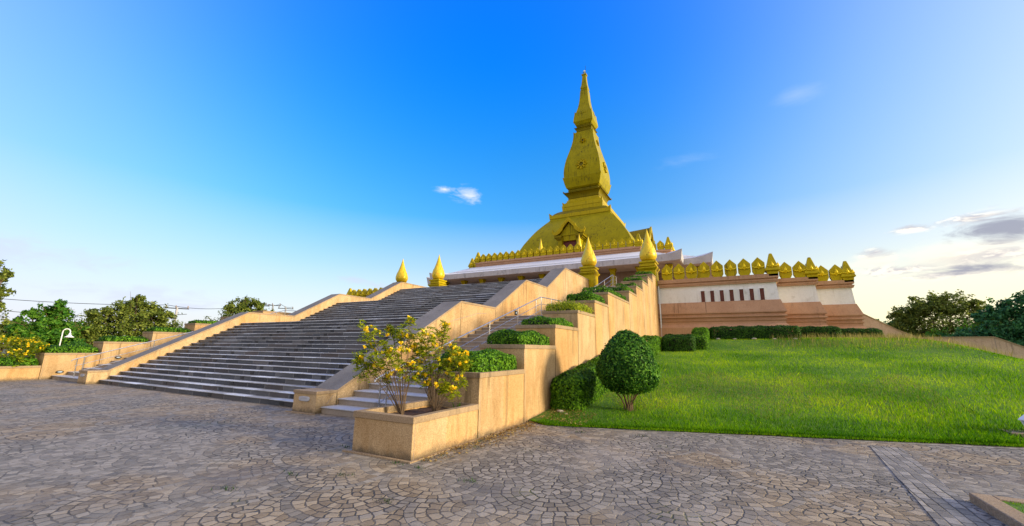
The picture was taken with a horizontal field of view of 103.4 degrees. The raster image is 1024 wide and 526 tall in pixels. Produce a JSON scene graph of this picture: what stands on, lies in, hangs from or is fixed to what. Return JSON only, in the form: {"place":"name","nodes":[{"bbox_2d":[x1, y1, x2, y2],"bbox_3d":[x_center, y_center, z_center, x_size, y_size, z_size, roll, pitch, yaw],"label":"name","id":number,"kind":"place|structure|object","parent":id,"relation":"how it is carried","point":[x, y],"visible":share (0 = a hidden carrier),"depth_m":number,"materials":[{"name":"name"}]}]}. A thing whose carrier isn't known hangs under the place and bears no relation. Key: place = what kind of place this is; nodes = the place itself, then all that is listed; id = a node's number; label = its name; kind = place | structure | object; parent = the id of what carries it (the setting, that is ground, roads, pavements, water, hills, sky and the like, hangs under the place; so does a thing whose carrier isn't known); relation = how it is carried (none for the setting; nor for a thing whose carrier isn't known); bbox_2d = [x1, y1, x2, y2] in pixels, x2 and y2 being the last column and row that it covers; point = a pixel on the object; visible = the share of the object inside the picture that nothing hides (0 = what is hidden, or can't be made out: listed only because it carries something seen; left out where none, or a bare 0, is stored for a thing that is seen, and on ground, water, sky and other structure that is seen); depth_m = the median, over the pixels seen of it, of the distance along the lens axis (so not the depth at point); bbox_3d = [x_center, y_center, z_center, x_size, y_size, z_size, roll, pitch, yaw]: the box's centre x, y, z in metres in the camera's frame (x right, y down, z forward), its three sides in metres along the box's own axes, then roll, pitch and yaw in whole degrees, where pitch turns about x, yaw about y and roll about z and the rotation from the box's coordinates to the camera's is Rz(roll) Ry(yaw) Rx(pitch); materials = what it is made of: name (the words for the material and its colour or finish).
{"place":"outdoors","nodes":[
{"label":"outdoors","id":0,"kind":"place"},
{"bbox_2d":[0,356,1023,525],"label":"plaza paving","id":1,"kind":"structure","parent":0,"point":[74,453],"depth_m":5.25,"materials":[{"name":"grey stone"}]},
{"bbox_2d":[0,313,26,356],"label":"tree","id":2,"kind":"object","parent":1,"relation":"on","point":[4,322],"visible":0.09,"depth_m":36.91,"materials":[{"name":"green plant"}]},
{"bbox_2d":[59,328,72,344],"bbox_3d":[-24.247,4.727,21.851,0.390,2.343,0.566,-6,-14,27],"label":"lamp post","id":3,"kind":"object","parent":1,"relation":"on","point":[69,335],"visible":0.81,"depth_m":21.98,"materials":[{"name":"white metal"}]},
{"bbox_2d":[62,341,88,345],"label":"round bush","id":4,"kind":"object","parent":1,"relation":"on","point":[75,343],"visible":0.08,"depth_m":23.80,"materials":[{"name":"green plant"}]},
{"bbox_2d":[44,319,111,345],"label":"tree","id":5,"kind":"object","parent":1,"relation":"on","point":[87,325],"visible":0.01,"depth_m":42.29,"materials":[{"name":"green plant"}]},
{"bbox_2d":[51,357,128,381],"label":"side staircase","id":6,"kind":"structure","parent":1,"relation":"on","point":[69,377],"depth_m":18.35,"materials":[{"name":"stone"}]},
{"bbox_2d":[71,310,292,376],"bbox_3d":[-13.610,3.806,28.105,0.042,7.004,23.299,-6,-14,27],"label":"handrail","id":7,"kind":"object","parent":6,"relation":"on","point":[133,351],"visible":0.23,"depth_m":18.77,"materials":[{"name":"silver metal"}]},
{"bbox_2d":[0,295,368,380],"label":"stepped planter wall","id":8,"kind":"structure","parent":1,"relation":"on","point":[49,365],"depth_m":19.41,"materials":[{"name":"concrete"}]},
{"bbox_2d":[0,356,38,365],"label":"clipped shrub","id":9,"kind":"object","parent":8,"relation":"on","point":[5,361],"visible":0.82,"depth_m":17.65,"materials":[{"name":"green plant"}]},
{"bbox_2d":[0,329,50,366],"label":"flowering shrub","id":10,"kind":"object","parent":8,"relation":"in","point":[17,352],"visible":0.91,"depth_m":18.09,"materials":[{"name":"yellow plant"}]},
{"bbox_2d":[45,344,98,352],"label":"clipped shrub","id":11,"kind":"object","parent":8,"relation":"on","point":[87,348],"visible":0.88,"depth_m":19.11,"materials":[{"name":"green plant"}]},
{"bbox_2d":[97,335,147,341],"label":"clipped shrub","id":12,"kind":"object","parent":8,"relation":"on","point":[110,338],"visible":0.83,"depth_m":20.79,"materials":[{"name":"green plant"}]},
{"bbox_2d":[146,326,190,332],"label":"clipped shrub","id":13,"kind":"object","parent":8,"relation":"on","point":[165,329],"visible":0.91,"depth_m":22.47,"materials":[{"name":"green plant"}]},
{"bbox_2d":[188,319,217,323],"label":"clipped shrub","id":14,"kind":"object","parent":8,"relation":"on","point":[203,322],"visible":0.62,"depth_m":24.03,"materials":[{"name":"green plant"}]},
{"bbox_2d":[77,282,423,383],"bbox_3d":[-12.202,3.732,26.640,0.890,6.870,22.294,-6,-14,27],"label":"balustrade","id":15,"kind":"object","parent":1,"relation":"on","point":[136,360],"visible":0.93,"depth_m":20.80,"materials":[{"name":"concrete"}]},
{"bbox_2d":[285,410,314,414],"bbox_3d":[-5.182,3.671,9.864,1.040,0.050,0.070,-6,-14,27],"label":"pier footing","id":16,"kind":"object","parent":1,"relation":"on","point":[300,412],"visible":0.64,"depth_m":9.84,"materials":[{"name":"concrete"}]},
{"bbox_2d":[99,279,541,406],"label":"grand staircase","id":17,"kind":"structure","parent":1,"relation":"on","point":[275,363],"depth_m":16.06,"materials":[{"name":"stone"}]},
{"bbox_2d":[342,449,412,463],"bbox_3d":[-2.027,2.890,6.010,1.380,0.050,0.060,-6,-14,27],"label":"planter footing","id":18,"kind":"object","parent":1,"relation":"on","point":[377,456],"visible":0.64,"depth_m":5.96,"materials":[{"name":"concrete"}]},
{"bbox_2d":[211,427,644,503],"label":"paving weeds","id":19,"kind":"object","parent":1,"relation":"on","point":[402,464],"visible":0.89,"depth_m":5.33,"materials":[{"name":"green plant"}]},
{"bbox_2d":[292,268,588,413],"bbox_3d":[0.112,2.527,20.218,0.890,6.870,22.294,-6,-14,27],"label":"balustrade","id":20,"kind":"object","parent":1,"relation":"on","point":[462,317],"visible":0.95,"depth_m":15.47,"materials":[{"name":"concrete"}]},
{"bbox_2d":[399,429,523,470],"bbox_3d":[-0.656,3.070,6.803,0.340,0.001,3.200,-6,-14,27],"label":"wall sett course","id":21,"kind":"object","parent":1,"relation":"on","point":[422,463],"depth_m":6.20,"materials":[{"name":"grey stone"}]},
{"bbox_2d":[412,424,518,462],"bbox_3d":[-0.636,3.161,7.188,0.055,0.050,3.380,-6,-14,27],"label":"planter footing","id":22,"kind":"object","parent":1,"relation":"on","point":[435,453],"visible":0.43,"depth_m":6.62,"materials":[{"name":"concrete"}]},
{"bbox_2d":[321,286,614,417],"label":"side staircase","id":23,"kind":"structure","parent":1,"relation":"on","point":[359,400],"depth_m":10.63,"materials":[{"name":"stone"}]},
{"bbox_2d":[374,275,615,406],"bbox_3d":[2.370,2.243,19.771,0.042,7.004,23.299,-6,-14,27],"label":"handrail","id":24,"kind":"object","parent":23,"relation":"attached to","point":[380,388],"visible":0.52,"depth_m":13.29,"materials":[{"name":"silver metal"}]},
{"bbox_2d":[352,274,659,460],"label":"stepped planter wall","id":25,"kind":"structure","parent":1,"relation":"on","point":[493,401],"depth_m":8.67,"materials":[{"name":"concrete"}]},
{"bbox_2d":[351,315,430,414],"bbox_3d":[-2.078,1.766,6.914,1.373,1.758,0.928,4,-12,-15],"label":"flowering shrub","id":26,"kind":"object","parent":25,"relation":"in","point":[359,359],"visible":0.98,"depth_m":6.95,"materials":[{"name":"yellow plant"}]},
{"bbox_2d":[404,320,472,411],"bbox_3d":[-1.230,1.856,7.208,1.216,1.702,0.812,-2,-12,12],"label":"flowering shrub","id":27,"kind":"object","parent":25,"relation":"in","point":[461,361],"visible":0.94,"depth_m":7.11,"materials":[{"name":"yellow plant"}]},
{"bbox_2d":[438,347,516,371],"bbox_3d":[-0.695,2.122,8.704,1.165,0.627,1.819,-6,-14,27],"label":"clipped shrub","id":28,"kind":"object","parent":25,"relation":"on","point":[488,360],"visible":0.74,"depth_m":8.23,"materials":[{"name":"green plant"}]},
{"bbox_2d":[486,329,549,344],"bbox_3d":[0.193,1.982,10.449,1.153,0.545,1.808,-6,-14,27],"label":"clipped shrub","id":29,"kind":"object","parent":25,"relation":"on","point":[509,336],"visible":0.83,"depth_m":9.84,"materials":[{"name":"green plant"}]},
{"bbox_2d":[521,315,572,326],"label":"clipped shrub","id":30,"kind":"object","parent":25,"relation":"on","point":[540,320],"visible":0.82,"depth_m":11.59,"materials":[{"name":"green plant"}]},
{"bbox_2d":[543,300,594,316],"bbox_3d":[1.994,1.576,13.986,1.504,0.578,2.102,-6,-14,27],"label":"clipped shrub","id":31,"kind":"object","parent":25,"relation":"on","point":[568,305],"visible":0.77,"depth_m":13.37,"materials":[{"name":"green plant"}]},
{"bbox_2d":[566,291,604,303],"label":"clipped shrub","id":32,"kind":"object","parent":25,"relation":"on","point":[586,295],"visible":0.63,"depth_m":15.03,"materials":[{"name":"green plant"}]},
{"bbox_2d":[582,285,626,300],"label":"clipped shrub","id":33,"kind":"object","parent":25,"relation":"on","point":[599,288],"visible":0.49,"depth_m":16.95,"materials":[{"name":"green plant"}]},
{"bbox_2d":[608,285,634,292],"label":"clipped shrub","id":34,"kind":"object","parent":25,"relation":"on","point":[624,288],"visible":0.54,"depth_m":20.36,"materials":[{"name":"green plant"}]},
{"bbox_2d":[615,282,640,287],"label":"clipped shrub","id":35,"kind":"object","parent":25,"relation":"on","point":[629,284],"visible":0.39,"depth_m":22.15,"materials":[{"name":"green plant"}]},
{"bbox_2d":[623,277,645,281],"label":"clipped shrub","id":36,"kind":"object","parent":25,"relation":"on","point":[632,279],"visible":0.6,"depth_m":23.89,"materials":[{"name":"green plant"}]},
{"bbox_2d":[635,271,653,274],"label":"clipped shrub","id":37,"kind":"object","parent":25,"relation":"on","point":[642,272],"visible":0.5,"depth_m":27.35,"materials":[{"name":"green plant"}]},
{"bbox_2d":[638,229,659,286],"bbox_3d":[9.799,-0.389,29.062,1.320,4.300,1.320,-6,-14,27],"label":"lotus bud finial","id":38,"kind":"object","parent":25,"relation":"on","point":[648,257],"visible":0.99,"depth_m":28.61,"materials":[{"name":"gold metal"}]},
{"bbox_2d":[423,408,596,462],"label":"fallen leaves","id":39,"kind":"object","parent":1,"relation":"on","point":[499,434],"visible":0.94,"depth_m":7.69,"materials":[{"name":"brown plant"}]},
{"bbox_2d":[526,422,1023,448],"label":"edge sett course","id":40,"kind":"object","parent":1,"relation":"on","point":[901,442],"visible":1,"depth_m":7.73,"materials":[{"name":"grey stone"}]},
{"bbox_2d":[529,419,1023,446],"bbox_3d":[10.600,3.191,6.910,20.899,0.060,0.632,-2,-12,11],"label":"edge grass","id":41,"kind":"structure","parent":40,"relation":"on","point":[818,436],"depth_m":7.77,"materials":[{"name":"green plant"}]},
{"bbox_2d":[869,445,993,525],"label":"sett strip","id":42,"kind":"object","parent":1,"relation":"on","point":[941,503],"visible":1,"depth_m":4.77,"materials":[{"name":"grey stone"}]},
{"bbox_2d":[969,493,1023,525],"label":"bed kerb","id":43,"kind":"structure","parent":1,"relation":"on","point":[996,507],"depth_m":4.13,"materials":[{"name":"concrete"}]},
{"bbox_2d":[1002,501,1023,512],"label":"grass","id":44,"kind":"structure","parent":43,"relation":"in","point":[1019,508],"depth_m":4.14,"materials":[{"name":"green plant"}]},
{"bbox_2d":[0,0,1023,343],"label":"sky","id":45,"kind":"structure","parent":0,"point":[205,155],"materials":[{"name":"blue"}]},
{"bbox_2d":[530,338,1023,444],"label":"lawn","id":46,"kind":"structure","parent":0,"point":[731,343],"depth_m":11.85,"materials":[{"name":"green plant"}]},
{"bbox_2d":[595,329,661,410],"bbox_3d":[2.898,2.657,10.040,1.605,2.007,1.560,-6,-14,27],"label":"topiary bush","id":47,"kind":"object","parent":46,"relation":"on","point":[627,365],"visible":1,"depth_m":9.58,"materials":[{"name":"green plant"}]},
{"bbox_2d":[642,335,661,355],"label":"hedge","id":48,"kind":"object","parent":46,"relation":"on","point":[654,344],"visible":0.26,"depth_m":19.57,"materials":[{"name":"green plant"}]},
{"bbox_2d":[661,333,696,351],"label":"hedge","id":49,"kind":"object","parent":46,"relation":"on","point":[682,342],"visible":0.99,"depth_m":20.33,"materials":[{"name":"green plant"}]},
{"bbox_2d":[691,327,709,349],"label":"hedge","id":50,"kind":"object","parent":46,"relation":"on","point":[702,335],"visible":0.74,"depth_m":20.96,"materials":[{"name":"green plant"}]},
{"bbox_2d":[709,325,801,339],"bbox_3d":[13.156,3.805,22.084,4.373,0.857,1.179,-6,-14,27],"label":"hedge","id":51,"kind":"object","parent":46,"relation":"on","point":[747,332],"visible":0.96,"depth_m":21.69,"materials":[{"name":"green plant"}]},
{"bbox_2d":[612,371,972,427],"bbox_3d":[7.414,3.622,11.527,9.055,0.886,5.984,-3,-13,16],"label":"dry grass patch","id":52,"kind":"object","parent":46,"relation":"attached to","point":[810,390],"visible":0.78,"depth_m":11.15,"materials":[{"name":"green plant"}]},
{"bbox_2d":[795,325,841,337],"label":"hedge","id":53,"kind":"object","parent":46,"relation":"on","point":[824,330],"visible":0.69,"depth_m":21.63,"materials":[{"name":"green plant"}]},
{"bbox_2d":[841,327,882,337],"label":"hedge","id":54,"kind":"object","parent":46,"relation":"on","point":[861,331],"visible":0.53,"depth_m":22.23,"materials":[{"name":"green plant"}]},
{"bbox_2d":[875,318,923,334],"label":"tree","id":55,"kind":"object","parent":46,"relation":"on","point":[892,322],"visible":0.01,"depth_m":46.24,"materials":[{"name":"green plant"}]},
{"bbox_2d":[925,317,1023,338],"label":"tree","id":56,"kind":"object","parent":46,"relation":"on","point":[938,331],"visible":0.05,"depth_m":38.53,"materials":[{"name":"green plant"}]},
{"bbox_2d":[999,429,1023,436],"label":"concrete slab","id":57,"kind":"structure","parent":46,"relation":"on","point":[1018,432],"depth_m":7.74,"materials":[{"name":"grey concrete"}]},
{"bbox_2d":[1018,415,1023,424],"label":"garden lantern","id":58,"kind":"object","parent":57,"relation":"on","point":[1021,418],"visible":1,"depth_m":7.83,"materials":[{"name":"white glass"}]},
{"bbox_2d":[770,332,1021,358],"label":"seeding grass","id":59,"kind":"structure","parent":0,"point":[888,337],"depth_m":18.78,"materials":[{"name":"green plant"}]},
{"label":"ground","id":60,"kind":"structure","parent":0,"visible":0},
{"bbox_2d":[0,259,16,316],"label":"tree","id":61,"kind":"object","parent":60,"relation":"on","point":[6,274],"visible":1,"depth_m":21.26,"materials":[{"name":"green plant"}]},
{"bbox_2d":[2,298,92,357],"bbox_3d":[-31.599,4.711,27.143,3.668,4.789,4.501,-6,-14,27],"label":"tree","id":62,"kind":"object","parent":60,"relation":"on","point":[58,313],"visible":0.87,"depth_m":27.08,"materials":[{"name":"green plant"}]},
{"bbox_2d":[68,292,183,344],"bbox_3d":[-31.488,5.399,33.218,8.762,5.885,4.326,8,-14,-32],"label":"tree","id":63,"kind":"object","parent":60,"relation":"on","point":[142,318],"visible":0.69,"depth_m":32.62,"materials":[{"name":"green plant"}]},
{"bbox_2d":[165,305,188,322],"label":"power pole","id":64,"kind":"object","parent":60,"relation":"on","point":[176,310],"visible":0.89,"depth_m":57.49,"materials":[{"name":"concrete"}]},
{"bbox_2d":[1,298,109,304],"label":"power line","id":65,"kind":"object","parent":64,"relation":"attached to","point":[46,301],"visible":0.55,"depth_m":50.16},
{"bbox_2d":[203,296,273,320],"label":"tree","id":66,"kind":"object","parent":60,"relation":"on","point":[245,304],"visible":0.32,"depth_m":47.72,"materials":[{"name":"green plant"}]},
{"bbox_2d":[550,356,608,411],"bbox_3d":[2.794,3.474,12.801,0.964,1.634,6.589,-6,-14,27],"label":"hedge","id":67,"kind":"object","parent":60,"relation":"on","point":[576,388],"visible":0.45,"depth_m":10.14,"materials":[{"name":"green plant"}]},
{"bbox_2d":[862,313,1023,358],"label":"flank wall","id":68,"kind":"structure","parent":60,"relation":"on","point":[991,343],"depth_m":29.05,"materials":[{"name":"concrete"}]},
{"bbox_2d":[886,289,1011,336],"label":"tree","id":69,"kind":"object","parent":60,"relation":"on","point":[916,314],"visible":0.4,"depth_m":42.32,"materials":[{"name":"green plant"}]},
{"bbox_2d":[937,290,1023,345],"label":"tree","id":70,"kind":"object","parent":60,"relation":"on","point":[1001,312],"visible":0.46,"depth_m":35.06,"materials":[{"name":"green plant"}]},
{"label":"lawn","id":71,"kind":"structure","parent":0,"visible":0},
{"bbox_2d":[346,66,868,336],"bbox_3d":[10.960,-8.956,58.303,48.640,44.250,49.040,-6,-14,27],"label":"pagoda","id":72,"kind":"object","parent":71,"relation":"on","point":[698,291],"visible":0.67,"depth_m":35.38,"materials":[{"name":"gold metal"}]},
{"bbox_2d":[395,260,407,282],"bbox_3d":[-10.880,1.634,39.847,1.320,4.300,1.320,-6,-14,27],"label":"lotus bud finial","id":73,"kind":"object","parent":72,"relation":"on","point":[401,275],"visible":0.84,"depth_m":39.56,"materials":[{"name":"gold metal"}]},
{"bbox_2d":[428,255,446,286],"bbox_3d":[-6.920,1.270,37.892,1.320,4.300,1.320,-6,-14,27],"label":"lotus bud finial","id":74,"kind":"object","parent":72,"relation":"on","point":[438,274],"visible":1,"depth_m":37.48,"materials":[{"name":"gold metal"}]},
{"bbox_2d":[578,238,599,286],"bbox_3d":[5.933,0.013,31.189,1.320,4.300,1.320,-6,-14,27],"label":"lotus bud finial","id":75,"kind":"object","parent":72,"relation":"on","point":[589,269],"visible":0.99,"depth_m":30.71,"materials":[{"name":"gold metal"}]},
{"bbox_2d":[658,286,661,333],"bbox_3d":[10.190,3.475,27.737,0.102,3.801,0.294,-2,-12,14],"label":"drain pipe","id":76,"kind":"object","parent":72,"relation":"attached to","point":[660,309],"visible":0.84,"depth_m":27.71,"materials":[{"name":"grey metal"}]},
{"bbox_2d":[700,291,705,301],"bbox_3d":[12.725,2.223,26.911,0.290,0.750,0.150,-6,-14,27],"label":"window","id":77,"kind":"structure","parent":72,"relation":"in","point":[702,293],"depth_m":26.88,"materials":[{"name":"brown wood"}]},
{"bbox_2d":[709,290,714,301],"bbox_3d":[13.221,2.175,26.652,0.290,0.750,0.150,-6,-14,27],"label":"window","id":78,"kind":"structure","parent":72,"relation":"in","point":[712,294],"depth_m":26.61,"materials":[{"name":"brown wood"}]},
{"bbox_2d":[719,290,724,300],"bbox_3d":[13.717,2.126,26.394,0.290,0.750,0.150,-6,-14,27],"label":"window","id":79,"kind":"structure","parent":72,"relation":"in","point":[721,292],"depth_m":26.37,"materials":[{"name":"brown wood"}]},
{"bbox_2d":[729,289,734,300],"bbox_3d":[14.213,2.078,26.135,0.290,0.750,0.150,-6,-14,27],"label":"window","id":80,"kind":"structure","parent":72,"relation":"in","point":[731,291],"depth_m":26.10,"materials":[{"name":"brown wood"}]},
{"bbox_2d":[738,289,744,300],"bbox_3d":[14.709,2.029,25.876,0.290,0.750,0.150,-6,-14,27],"label":"window","id":81,"kind":"structure","parent":72,"relation":"in","point":[741,291],"depth_m":25.84,"materials":[{"name":"brown wood"}]},
{"bbox_2d":[748,288,754,299],"bbox_3d":[15.205,1.981,25.618,0.290,0.750,0.150,-6,-14,27],"label":"window","id":82,"kind":"structure","parent":72,"relation":"in","point":[751,290],"depth_m":25.59,"materials":[{"name":"brown wood"}]},
{"bbox_2d":[759,288,765,299],"bbox_3d":[15.701,1.932,25.359,0.290,0.750,0.150,-6,-14,27],"label":"window","id":83,"kind":"structure","parent":72,"relation":"in","point":[761,290],"depth_m":25.33,"materials":[{"name":"brown wood"}]}
]}

